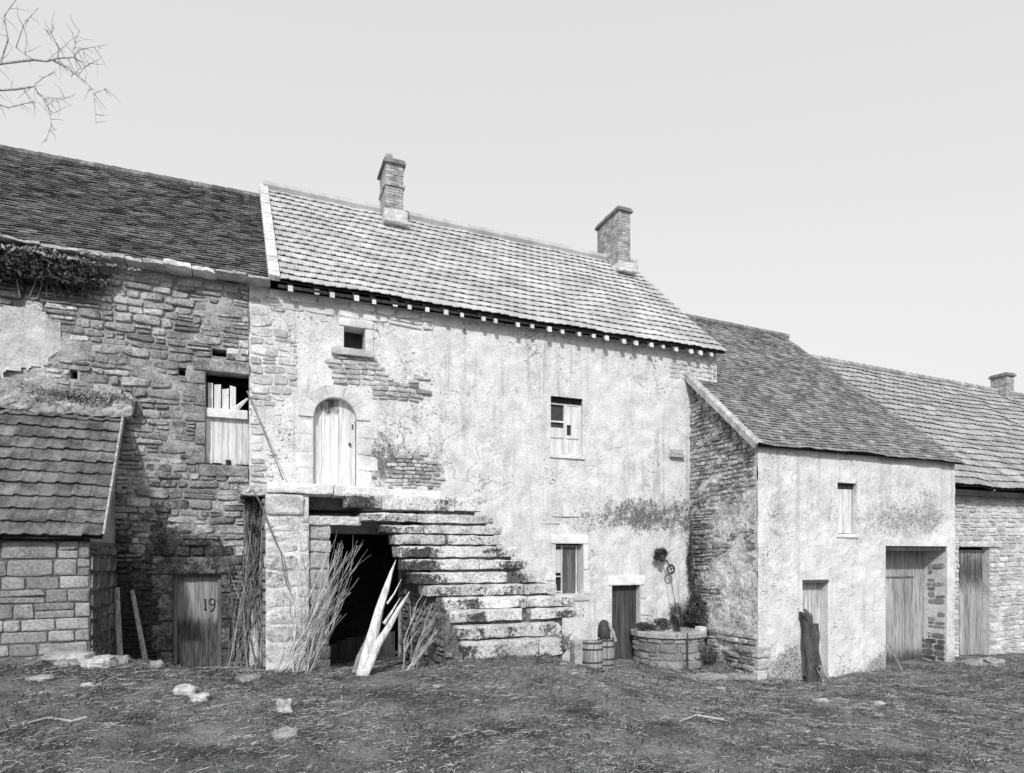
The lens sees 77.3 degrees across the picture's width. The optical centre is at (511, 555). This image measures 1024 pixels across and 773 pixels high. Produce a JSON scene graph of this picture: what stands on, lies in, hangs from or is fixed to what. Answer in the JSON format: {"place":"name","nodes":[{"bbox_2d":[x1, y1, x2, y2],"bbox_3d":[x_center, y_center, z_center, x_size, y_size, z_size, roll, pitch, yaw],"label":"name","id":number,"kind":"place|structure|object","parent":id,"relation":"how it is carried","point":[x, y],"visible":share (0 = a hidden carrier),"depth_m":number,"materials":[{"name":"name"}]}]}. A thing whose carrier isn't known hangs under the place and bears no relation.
{"place":"outdoors","nodes":[
{"label":"outdoors","id":0,"kind":"place"},
{"bbox_2d":[0,649,1023,772],"bbox_3d":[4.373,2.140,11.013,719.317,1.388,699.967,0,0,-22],"label":"ground","id":1,"kind":"structure","parent":0,"point":[186,731],"depth_m":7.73,"materials":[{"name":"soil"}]},
{"bbox_2d":[25,674,55,681],"bbox_3d":[-6.050,1.588,8.196,0.330,0.119,0.243,0,0,-22],"label":"loose stone","id":2,"kind":"object","parent":1,"relation":"on","point":[45,677],"visible":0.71,"depth_m":8.14,"materials":[{"name":"stone"}]},
{"bbox_2d":[28,716,86,723],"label":"fallen twig","id":3,"kind":"object","parent":1,"relation":"on","point":[60,719],"visible":0.97,"depth_m":7.05,"materials":[{"name":"wood"}]},
{"bbox_2d":[0,0,118,145],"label":"bare tree","id":4,"kind":"object","parent":1,"relation":"on","point":[53,59],"visible":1,"depth_m":21.61,"materials":[{"name":"grey plant"}]},
{"bbox_2d":[39,650,95,666],"bbox_3d":[-6.283,1.474,9.065,0.625,0.252,0.446,0,0,-22],"label":"loose stone","id":5,"kind":"object","parent":1,"relation":"on","point":[62,658],"visible":0.66,"depth_m":8.93,"materials":[{"name":"stone"}]},
{"bbox_2d":[0,384,138,658],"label":"stone shed","id":6,"kind":"structure","parent":1,"relation":"on","point":[59,452],"depth_m":9.72,"materials":[{"name":"stone"}]},
{"bbox_2d":[80,682,95,686],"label":"loose stone","id":7,"kind":"object","parent":1,"relation":"on","point":[88,684],"visible":0.8,"depth_m":8.20,"materials":[{"name":"stone"}]},
{"bbox_2d":[78,654,117,668],"bbox_3d":[-5.894,1.521,9.087,0.485,0.196,0.405,0,0,-22],"label":"loose stone","id":8,"kind":"object","parent":1,"relation":"on","point":[104,661],"visible":0.75,"depth_m":8.98,"materials":[{"name":"stone"}]},
{"bbox_2d":[114,587,122,655],"bbox_3d":[-6.812,1.187,11.067,0.095,1.262,0.507,0,0,-39],"label":"old board","id":9,"kind":"object","parent":1,"relation":"on","point":[119,645],"visible":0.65,"depth_m":11.07,"materials":[{"name":"grey wood"}]},
{"bbox_2d":[113,655,131,663],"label":"loose stone","id":10,"kind":"object","parent":1,"relation":"on","point":[121,659],"visible":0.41,"depth_m":9.34,"materials":[{"name":"stone"}]},
{"bbox_2d":[0,144,273,667],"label":"stone barn","id":11,"kind":"structure","parent":1,"relation":"on","point":[162,336],"depth_m":11.79,"materials":[{"name":"stone"}]},
{"bbox_2d":[0,243,141,297],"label":"ivy clump","id":12,"kind":"object","parent":11,"relation":"attached to","point":[54,271],"visible":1,"depth_m":10.74,"materials":[{"name":"black plant"}]},
{"bbox_2d":[173,574,220,667],"bbox_3d":[-5.898,1.341,12.011,0.801,1.999,0.100,0,0,-22],"label":"lower door","id":13,"kind":"structure","parent":11,"relation":"in","point":[196,597],"depth_m":12.01,"materials":[{"name":"grey wood"}]},
{"bbox_2d":[206,383,248,464],"bbox_3d":[-5.412,-2.498,12.172,0.745,1.543,0.157,0,0,-22],"label":"hay door","id":14,"kind":"structure","parent":11,"relation":"in","point":[227,430],"depth_m":12.18,"materials":[{"name":"white wood"}]},
{"bbox_2d":[130,590,147,660],"bbox_3d":[-6.577,1.232,11.271,0.569,1.252,0.073,0,0,36],"label":"old board","id":15,"kind":"object","parent":1,"relation":"on","point":[142,641],"visible":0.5,"depth_m":11.25,"materials":[{"name":"grey wood"}]},
{"bbox_2d":[133,609,142,639],"bbox_3d":[-6.543,1.185,11.178,0.053,0.541,0.500,0,0,-43],"label":"old board","id":16,"kind":"object","parent":15,"relation":"on","point":[138,625],"visible":1,"depth_m":11.15,"materials":[{"name":"grey wood"}]},
{"bbox_2d":[149,659,164,666],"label":"loose stone","id":17,"kind":"object","parent":1,"relation":"on","point":[157,662],"visible":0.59,"depth_m":9.68,"materials":[{"name":"stone"}]},
{"bbox_2d":[172,683,196,694],"bbox_3d":[-4.285,1.778,8.381,0.310,0.210,0.215,0,0,-29],"label":"loose stone","id":18,"kind":"object","parent":1,"relation":"on","point":[184,689],"visible":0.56,"depth_m":8.32,"materials":[{"name":"stone"}]},
{"bbox_2d":[189,692,210,701],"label":"loose stone","id":19,"kind":"object","parent":1,"relation":"on","point":[202,696],"visible":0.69,"depth_m":8.15,"materials":[{"name":"stone"}]},
{"bbox_2d":[227,538,251,665],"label":"dry branch","id":20,"kind":"object","parent":1,"relation":"on","point":[235,607],"visible":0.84,"depth_m":11.30,"materials":[{"name":"grey plant"}]},
{"bbox_2d":[231,566,248,665],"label":"dry branch","id":21,"kind":"object","parent":1,"relation":"on","point":[237,627],"visible":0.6,"depth_m":11.33,"materials":[{"name":"grey plant"}]},
{"bbox_2d":[229,548,253,666],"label":"dry branch","id":22,"kind":"object","parent":1,"relation":"on","point":[243,610],"visible":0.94,"depth_m":11.22,"materials":[{"name":"grey plant"}]},
{"bbox_2d":[227,534,256,665],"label":"dry branch","id":23,"kind":"object","parent":1,"relation":"on","point":[240,600],"visible":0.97,"depth_m":11.17,"materials":[{"name":"grey plant"}]},
{"bbox_2d":[240,569,250,667],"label":"dry branch","id":24,"kind":"object","parent":1,"relation":"on","point":[241,628],"visible":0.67,"depth_m":11.23,"materials":[{"name":"grey plant"}]},
{"bbox_2d":[235,555,259,667],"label":"dry branch","id":25,"kind":"object","parent":1,"relation":"on","point":[248,606],"visible":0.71,"depth_m":11.38,"materials":[{"name":"grey plant"}]},
{"bbox_2d":[238,586,256,668],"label":"dry branch","id":26,"kind":"object","parent":1,"relation":"on","point":[249,628],"visible":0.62,"depth_m":11.36,"materials":[{"name":"grey plant"}]},
{"bbox_2d":[234,673,261,681],"bbox_3d":[-3.925,1.828,9.521,0.383,0.134,0.301,0,0,-22],"label":"loose stone","id":27,"kind":"object","parent":1,"relation":"on","point":[246,677],"visible":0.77,"depth_m":9.43,"materials":[{"name":"stone"}]},
{"bbox_2d":[237,565,259,666],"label":"dry branch","id":28,"kind":"object","parent":1,"relation":"on","point":[247,620],"visible":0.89,"depth_m":11.30,"materials":[{"name":"grey plant"}]},
{"bbox_2d":[238,549,259,666],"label":"dry branch","id":29,"kind":"object","parent":1,"relation":"on","point":[244,614],"visible":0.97,"depth_m":11.23,"materials":[{"name":"grey plant"}]},
{"bbox_2d":[237,542,261,667],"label":"dry branch","id":30,"kind":"object","parent":1,"relation":"on","point":[251,606],"visible":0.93,"depth_m":11.24,"materials":[{"name":"grey plant"}]},
{"bbox_2d":[239,534,262,667],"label":"dry branch","id":31,"kind":"object","parent":1,"relation":"on","point":[253,623],"visible":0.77,"depth_m":11.37,"materials":[{"name":"grey plant"}]},
{"bbox_2d":[245,545,262,667],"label":"dry branch","id":32,"kind":"object","parent":1,"relation":"on","point":[249,592],"visible":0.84,"depth_m":11.33,"materials":[{"name":"grey plant"}]},
{"bbox_2d":[249,562,260,666],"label":"dry branch","id":33,"kind":"object","parent":1,"relation":"on","point":[257,617],"visible":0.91,"depth_m":11.36,"materials":[{"name":"grey plant"}]},
{"bbox_2d":[250,597,260,666],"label":"dry branch","id":34,"kind":"object","parent":1,"relation":"on","point":[258,634],"visible":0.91,"depth_m":11.33,"materials":[{"name":"grey plant"}]},
{"bbox_2d":[255,579,261,668],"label":"dry branch","id":35,"kind":"object","parent":1,"relation":"on","point":[261,628],"visible":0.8,"depth_m":11.32,"materials":[{"name":"grey plant"}]},
{"bbox_2d":[275,698,292,712],"bbox_3d":[-2.842,1.907,7.988,0.226,0.268,0.191,0,0,-22],"label":"loose stone","id":36,"kind":"object","parent":1,"relation":"on","point":[284,705],"visible":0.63,"depth_m":7.92,"materials":[{"name":"stone"}]},
{"bbox_2d":[272,726,297,738],"bbox_3d":[-2.440,1.946,6.892,0.266,0.193,0.234,0,0,-22],"label":"loose stone","id":37,"kind":"object","parent":1,"relation":"on","point":[286,731],"visible":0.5,"depth_m":6.83,"materials":[{"name":"stone"}]},
{"bbox_2d":[275,538,322,671],"bbox_3d":[-3.673,0.806,10.825,0.306,2.245,0.907,0,0,39],"label":"dry branch","id":38,"kind":"object","parent":1,"relation":"on","point":[294,608],"visible":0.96,"depth_m":10.63,"materials":[{"name":"wood"}]},
{"bbox_2d":[287,569,314,658],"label":"dry branch","id":39,"kind":"object","parent":1,"relation":"on","point":[302,620],"visible":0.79,"depth_m":10.84,"materials":[{"name":"wood"}]},
{"bbox_2d":[292,550,312,671],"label":"dry branch","id":40,"kind":"object","parent":1,"relation":"on","point":[294,632],"visible":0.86,"depth_m":10.68,"materials":[{"name":"wood"}]},
{"bbox_2d":[294,594,314,667],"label":"dry branch","id":41,"kind":"object","parent":1,"relation":"on","point":[309,625],"visible":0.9,"depth_m":10.72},
{"bbox_2d":[277,535,336,669],"bbox_3d":[-3.499,0.788,10.861,1.074,2.286,0.108,0,0,-42],"label":"dry branch","id":42,"kind":"object","parent":1,"relation":"on","point":[304,606],"visible":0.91,"depth_m":10.82,"materials":[{"name":"wood"}]},
{"bbox_2d":[277,574,336,672],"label":"dry branch","id":43,"kind":"object","parent":1,"relation":"on","point":[311,632],"visible":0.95,"depth_m":10.70,"materials":[{"name":"wood"}]},
{"bbox_2d":[294,550,328,669],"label":"dry branch","id":44,"kind":"object","parent":1,"relation":"on","point":[308,634],"visible":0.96,"depth_m":10.69,"materials":[{"name":"wood"}]},
{"bbox_2d":[292,548,332,670],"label":"dry branch","id":45,"kind":"object","parent":1,"relation":"on","point":[309,615],"visible":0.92,"depth_m":10.72,"materials":[{"name":"wood"}]},
{"bbox_2d":[280,543,352,671],"bbox_3d":[-3.298,0.700,10.785,1.296,2.452,0.179,0,0,-41],"label":"dry branch","id":46,"kind":"object","parent":1,"relation":"on","point":[314,611],"visible":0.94,"depth_m":10.72,"materials":[{"name":"wood"}]},
{"bbox_2d":[296,554,337,671],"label":"dry branch","id":47,"kind":"object","parent":1,"relation":"on","point":[315,621],"visible":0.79,"depth_m":10.74,"materials":[{"name":"wood"}]},
{"bbox_2d":[279,541,357,671],"bbox_3d":[-3.263,0.843,10.804,1.279,2.198,0.187,0,0,-22],"label":"dry branch","id":48,"kind":"object","parent":1,"relation":"on","point":[305,633],"visible":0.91,"depth_m":10.80,"materials":[{"name":"wood"}]},
{"bbox_2d":[287,564,352,670],"bbox_3d":[-3.229,1.027,10.796,1.174,1.825,0.129,0,0,-40],"label":"dry branch","id":49,"kind":"object","parent":1,"relation":"on","point":[319,622],"visible":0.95,"depth_m":10.85,"materials":[{"name":"wood"}]},
{"bbox_2d":[304,526,341,672],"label":"dry branch","id":50,"kind":"object","parent":1,"relation":"on","point":[320,590],"visible":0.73,"depth_m":11.00,"materials":[{"name":"wood"}]},
{"bbox_2d":[287,545,359,668],"bbox_3d":[-3.257,0.877,10.959,1.257,2.133,0.252,0,0,-30],"label":"dry branch","id":51,"kind":"object","parent":1,"relation":"on","point":[306,607],"visible":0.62,"depth_m":10.76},
{"bbox_2d":[305,532,342,672],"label":"dry branch","id":52,"kind":"object","parent":1,"relation":"on","point":[320,608],"visible":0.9,"depth_m":10.83,"materials":[{"name":"wood"}]},
{"bbox_2d":[297,592,350,670],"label":"dry branch","id":53,"kind":"object","parent":1,"relation":"on","point":[315,635],"visible":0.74,"depth_m":10.86,"materials":[{"name":"wood"}]},
{"bbox_2d":[307,555,345,671],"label":"dry branch","id":54,"kind":"object","parent":1,"relation":"on","point":[318,621],"visible":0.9,"depth_m":10.72,"materials":[{"name":"wood"}]},
{"bbox_2d":[309,593,347,672],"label":"dry branch","id":55,"kind":"object","parent":1,"relation":"on","point":[333,624],"visible":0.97,"depth_m":10.73,"materials":[{"name":"wood"}]},
{"bbox_2d":[315,594,341,661],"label":"dry branch","id":56,"kind":"object","parent":1,"relation":"on","point":[329,634],"visible":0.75,"depth_m":11.02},
{"bbox_2d":[304,577,352,670],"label":"dry branch","id":57,"kind":"object","parent":1,"relation":"on","point":[333,616],"visible":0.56,"depth_m":11.04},
{"bbox_2d":[311,550,347,671],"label":"dry branch","id":58,"kind":"object","parent":1,"relation":"on","point":[330,606],"visible":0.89,"depth_m":10.92,"materials":[{"name":"wood"}]},
{"bbox_2d":[300,572,358,669],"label":"dry branch","id":59,"kind":"object","parent":1,"relation":"on","point":[326,619],"visible":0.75,"depth_m":10.97,"materials":[{"name":"wood"}]},
{"bbox_2d":[309,567,356,669],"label":"dry branch","id":60,"kind":"object","parent":1,"relation":"on","point":[330,614],"visible":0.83,"depth_m":10.99,"materials":[{"name":"wood"}]},
{"bbox_2d":[302,546,367,671],"bbox_3d":[-2.969,0.795,10.963,1.356,2.309,0.154,0,0,-43],"label":"dry branch","id":61,"kind":"object","parent":1,"relation":"on","point":[337,608],"visible":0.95,"depth_m":10.93,"materials":[{"name":"wood"}]},
{"bbox_2d":[311,561,359,660],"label":"dry branch","id":62,"kind":"object","parent":1,"relation":"on","point":[333,613],"visible":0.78,"depth_m":11.01,"materials":[{"name":"wood"}]},
{"bbox_2d":[308,539,363,670],"bbox_3d":[-2.957,0.836,10.989,1.088,2.254,0.269,0,0,-44],"label":"dry branch","id":63,"kind":"object","parent":1,"relation":"on","point":[322,621],"visible":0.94,"depth_m":10.85,"materials":[{"name":"wood"}]},
{"bbox_2d":[352,560,409,675],"bbox_3d":[-2.178,1.069,10.704,0.347,2.003,1.068,0,0,38],"label":"split log","id":64,"kind":"object","parent":1,"relation":"on","point":[367,654],"visible":0.94,"depth_m":10.58,"materials":[{"name":"white wood"}]},
{"bbox_2d":[239,481,584,669],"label":"stone staircase","id":65,"kind":"structure","parent":1,"relation":"on","point":[473,581],"depth_m":11.16,"materials":[{"name":"stone"}]},
{"bbox_2d":[238,491,263,637],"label":"hanging creeper","id":66,"kind":"object","parent":65,"relation":"hanging from","point":[253,525],"visible":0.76,"depth_m":11.43,"materials":[{"name":"grey plant"}]},
{"bbox_2d":[247,391,283,479],"bbox_3d":[-4.580,-2.252,11.922,0.952,1.742,0.082,0,0,27],"label":"thin pole","id":67,"kind":"object","parent":65,"relation":"on","point":[265,435],"visible":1,"depth_m":11.95,"materials":[{"name":"grey wood"}]},
{"bbox_2d":[252,489,290,594],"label":"dry branch","id":68,"kind":"object","parent":65,"relation":"hanging from","point":[273,538],"visible":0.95,"depth_m":10.83,"materials":[{"name":"twig wood"}]},
{"bbox_2d":[562,630,573,654],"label":"stair weed","id":69,"kind":"object","parent":65,"relation":"on","point":[565,642],"visible":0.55,"depth_m":11.81,"materials":[{"name":"grey plant"}]},
{"bbox_2d":[403,593,423,669],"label":"dry branch","id":70,"kind":"object","parent":1,"relation":"on","point":[405,648],"visible":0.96,"depth_m":10.49,"materials":[{"name":"wood"}]},
{"bbox_2d":[407,602,424,662],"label":"dry branch","id":71,"kind":"object","parent":1,"relation":"on","point":[413,632],"visible":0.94,"depth_m":10.52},
{"bbox_2d":[402,605,429,669],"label":"dry branch","id":72,"kind":"object","parent":1,"relation":"on","point":[410,633],"visible":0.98,"depth_m":10.58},
{"bbox_2d":[410,600,432,668],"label":"dry branch","id":73,"kind":"object","parent":1,"relation":"on","point":[422,629],"visible":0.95,"depth_m":10.61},
{"bbox_2d":[412,606,433,660],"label":"dry branch","id":74,"kind":"object","parent":1,"relation":"on","point":[422,633],"visible":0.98,"depth_m":10.57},
{"bbox_2d":[415,612,438,665],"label":"dry branch","id":75,"kind":"object","parent":1,"relation":"on","point":[423,637],"visible":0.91,"depth_m":10.59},
{"bbox_2d":[249,153,726,666],"bbox_3d":[-1.272,-3.751,18.018,11.320,13.169,8.680,0,0,-22],"label":"farmhouse","id":76,"kind":"object","parent":1,"relation":"on","point":[534,394],"visible":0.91,"depth_m":14.68,"materials":[{"name":"paint"}]},
{"bbox_2d":[313,399,354,485],"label":"arched door","id":77,"kind":"structure","parent":76,"relation":"in","point":[329,407],"depth_m":12.96,"materials":[{"name":"white wood"}]},
{"bbox_2d":[331,317,373,358],"bbox_3d":[-3.267,-4.401,13.035,0.838,0.770,0.457,0,0,-22],"label":"attic window","id":78,"kind":"structure","parent":76,"relation":"in","point":[349,344],"depth_m":12.94,"materials":[{"name":"stone"}]},
{"bbox_2d":[329,631,394,659],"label":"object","id":79,"kind":"structure","parent":76,"relation":"in","point":[353,645],"depth_m":13.54,"materials":[{"name":"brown wood"}]},
{"bbox_2d":[549,396,584,459],"bbox_3d":[1.244,-2.948,14.853,0.917,1.419,0.243,0,0,-22],"label":"window","id":80,"kind":"structure","parent":76,"relation":"in","point":[565,412],"depth_m":14.88,"materials":[{"name":"white wood"}]},
{"bbox_2d":[546,535,589,600],"bbox_3d":[1.261,0.286,14.882,1.148,1.531,0.283,0,0,-22],"label":"window","id":81,"kind":"structure","parent":76,"relation":"in","point":[566,573],"depth_m":14.94,"materials":[{"name":"white wood"}]},
{"bbox_2d":[612,586,635,659],"bbox_3d":[2.674,1.783,15.551,0.778,2.102,0.038,0,0,-22],"label":"door","id":82,"kind":"structure","parent":76,"relation":"in","point":[623,597],"depth_m":15.55,"materials":[{"name":"grey wood"}]},
{"bbox_2d":[652,547,671,561],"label":"hanging plant","id":83,"kind":"object","parent":76,"relation":"attached to","point":[662,554],"visible":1,"depth_m":15.44,"materials":[{"name":"grey plant"}]},
{"bbox_2d":[665,560,674,574],"bbox_3d":[3.740,0.235,15.563,0.428,0.446,0.203,0,0,26],"label":"well pulley","id":84,"kind":"object","parent":76,"relation":"attached to","point":[671,568],"visible":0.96,"depth_m":15.48,"materials":[{"name":"metal"}]},
{"bbox_2d":[668,569,682,622],"bbox_3d":[3.940,0.981,15.460,0.352,1.307,0.135,0,0,17],"label":"well rope","id":85,"kind":"object","parent":84,"relation":"hanging from","point":[673,594],"visible":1,"depth_m":15.42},
{"bbox_2d":[570,639,582,663],"bbox_3d":[1.354,2.058,13.548,0.201,0.551,0.262,0,0,-22],"label":"stone post","id":86,"kind":"object","parent":1,"relation":"on","point":[576,656],"visible":0.81,"depth_m":13.45,"materials":[{"name":"stone"}]},
{"bbox_2d":[581,639,602,667],"bbox_3d":[1.704,2.152,13.768,0.523,0.659,0.523,0,0,-22],"label":"barrel","id":87,"kind":"object","parent":1,"relation":"on","point":[592,652],"visible":0.68,"depth_m":13.55,"materials":[{"name":"grey wood"}]},
{"bbox_2d":[597,638,614,668],"bbox_3d":[2.092,2.176,14.305,0.405,0.659,0.405,0,0,-22],"label":"barrel","id":88,"kind":"object","parent":1,"relation":"on","point":[608,652],"visible":0.56,"depth_m":14.13,"materials":[{"name":"grey wood"}]},
{"bbox_2d":[597,620,616,641],"bbox_3d":[2.086,1.663,14.193,0.411,0.486,0.300,0,0,44],"label":"upturned pail","id":89,"kind":"object","parent":88,"relation":"on","point":[605,628],"visible":1,"depth_m":14.12,"materials":[{"name":"metal"}]},
{"bbox_2d":[630,626,706,668],"bbox_3d":[3.861,2.165,15.170,1.816,0.989,1.287,0,0,-22],"label":"stone well","id":90,"kind":"object","parent":1,"relation":"on","point":[660,649],"visible":0.84,"depth_m":14.72,"materials":[{"name":"stone"}]},
{"bbox_2d":[633,615,670,630],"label":"weed","id":91,"kind":"object","parent":90,"relation":"on","point":[661,623],"visible":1,"depth_m":15.11,"materials":[{"name":"grey plant"}]},
{"bbox_2d":[668,602,688,626],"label":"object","id":92,"kind":"object","parent":90,"relation":"on","point":[682,617],"visible":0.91,"depth_m":15.61,"materials":[{"name":"grey plant"}]},
{"bbox_2d":[685,588,709,627],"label":"corner bush","id":93,"kind":"object","parent":90,"relation":"on","point":[696,609],"visible":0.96,"depth_m":15.43,"materials":[{"name":"grey plant"}]},
{"bbox_2d":[686,633,688,669],"bbox_3d":[3.991,2.201,14.568,0.050,0.869,0.053,0,0,-22],"label":"iron stake","id":94,"kind":"object","parent":1,"relation":"on","point":[687,667],"visible":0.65,"depth_m":14.55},
{"bbox_2d":[679,714,723,721],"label":"fallen twig","id":95,"kind":"object","parent":1,"relation":"on","point":[695,715],"visible":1,"depth_m":8.36,"materials":[{"name":"wood"}]},
{"bbox_2d":[680,672,728,680],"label":"paving slab","id":96,"kind":"structure","parent":1,"relation":"on","point":[709,675],"depth_m":13.42,"materials":[{"name":"stone"}]},
{"bbox_2d":[698,639,719,663],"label":"dry weed","id":97,"kind":"object","parent":1,"relation":"on","point":[709,653],"visible":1,"depth_m":14.80,"materials":[{"name":"grey plant"}]},
{"bbox_2d":[724,672,755,679],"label":"paving slab","id":98,"kind":"structure","parent":1,"relation":"on","point":[739,675],"depth_m":13.84,"materials":[{"name":"stone"}]},
{"bbox_2d":[799,608,822,682],"bbox_3d":[6.664,2.071,14.302,0.617,1.818,0.366,0,0,-22],"label":"weathered post","id":99,"kind":"object","parent":1,"relation":"on","point":[812,656],"visible":0.89,"depth_m":14.30,"materials":[{"name":"grey wood"}]},
{"bbox_2d":[817,665,831,682],"bbox_3d":[6.955,2.649,14.284,0.389,0.413,0.184,0,0,-22],"label":"tangled twine","id":100,"kind":"object","parent":1,"relation":"on","point":[822,674],"visible":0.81,"depth_m":14.25,"materials":[{"name":"fabric"}]},
{"bbox_2d":[684,313,965,680],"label":"outbuilding","id":101,"kind":"structure","parent":1,"relation":"on","point":[822,494],"depth_m":15.25,"materials":[{"name":"paint"}]},
{"bbox_2d":[685,523,696,590],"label":"corner creeper","id":102,"kind":"object","parent":101,"relation":"attached to","point":[692,571],"visible":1,"depth_m":15.88,"materials":[{"name":"grey plant"}]},
{"bbox_2d":[802,579,828,675],"bbox_3d":[6.881,1.775,14.704,0.783,2.450,0.254,0,0,-22],"label":"door","id":103,"kind":"structure","parent":101,"relation":"in","point":[811,589],"depth_m":14.83,"materials":[{"name":"white wood"}]},
{"bbox_2d":[887,642,902,671],"bbox_3d":[9.078,2.394,15.160,0.049,0.662,0.438,0,0,-15],"label":"garden stick","id":104,"kind":"object","parent":1,"relation":"on","point":[896,659],"visible":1,"depth_m":15.13,"materials":[{"name":"grey wood"}]},
{"bbox_2d":[808,354,1023,656],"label":"barn","id":105,"kind":"structure","parent":1,"relation":"on","point":[978,430],"depth_m":18.55,"materials":[{"name":"stone"}]},
{"bbox_2d":[960,659,983,666],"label":"loose stone","id":106,"kind":"object","parent":1,"relation":"on","point":[970,662],"visible":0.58,"depth_m":15.80,"materials":[{"name":"stone"}]},
{"bbox_2d":[978,656,1005,666],"bbox_3d":[12.008,2.700,16.006,0.536,0.332,0.458,0,0,-22],"label":"loose stone","id":107,"kind":"object","parent":1,"relation":"on","point":[989,661],"visible":0.52,"depth_m":15.84,"materials":[{"name":"stone"}]},
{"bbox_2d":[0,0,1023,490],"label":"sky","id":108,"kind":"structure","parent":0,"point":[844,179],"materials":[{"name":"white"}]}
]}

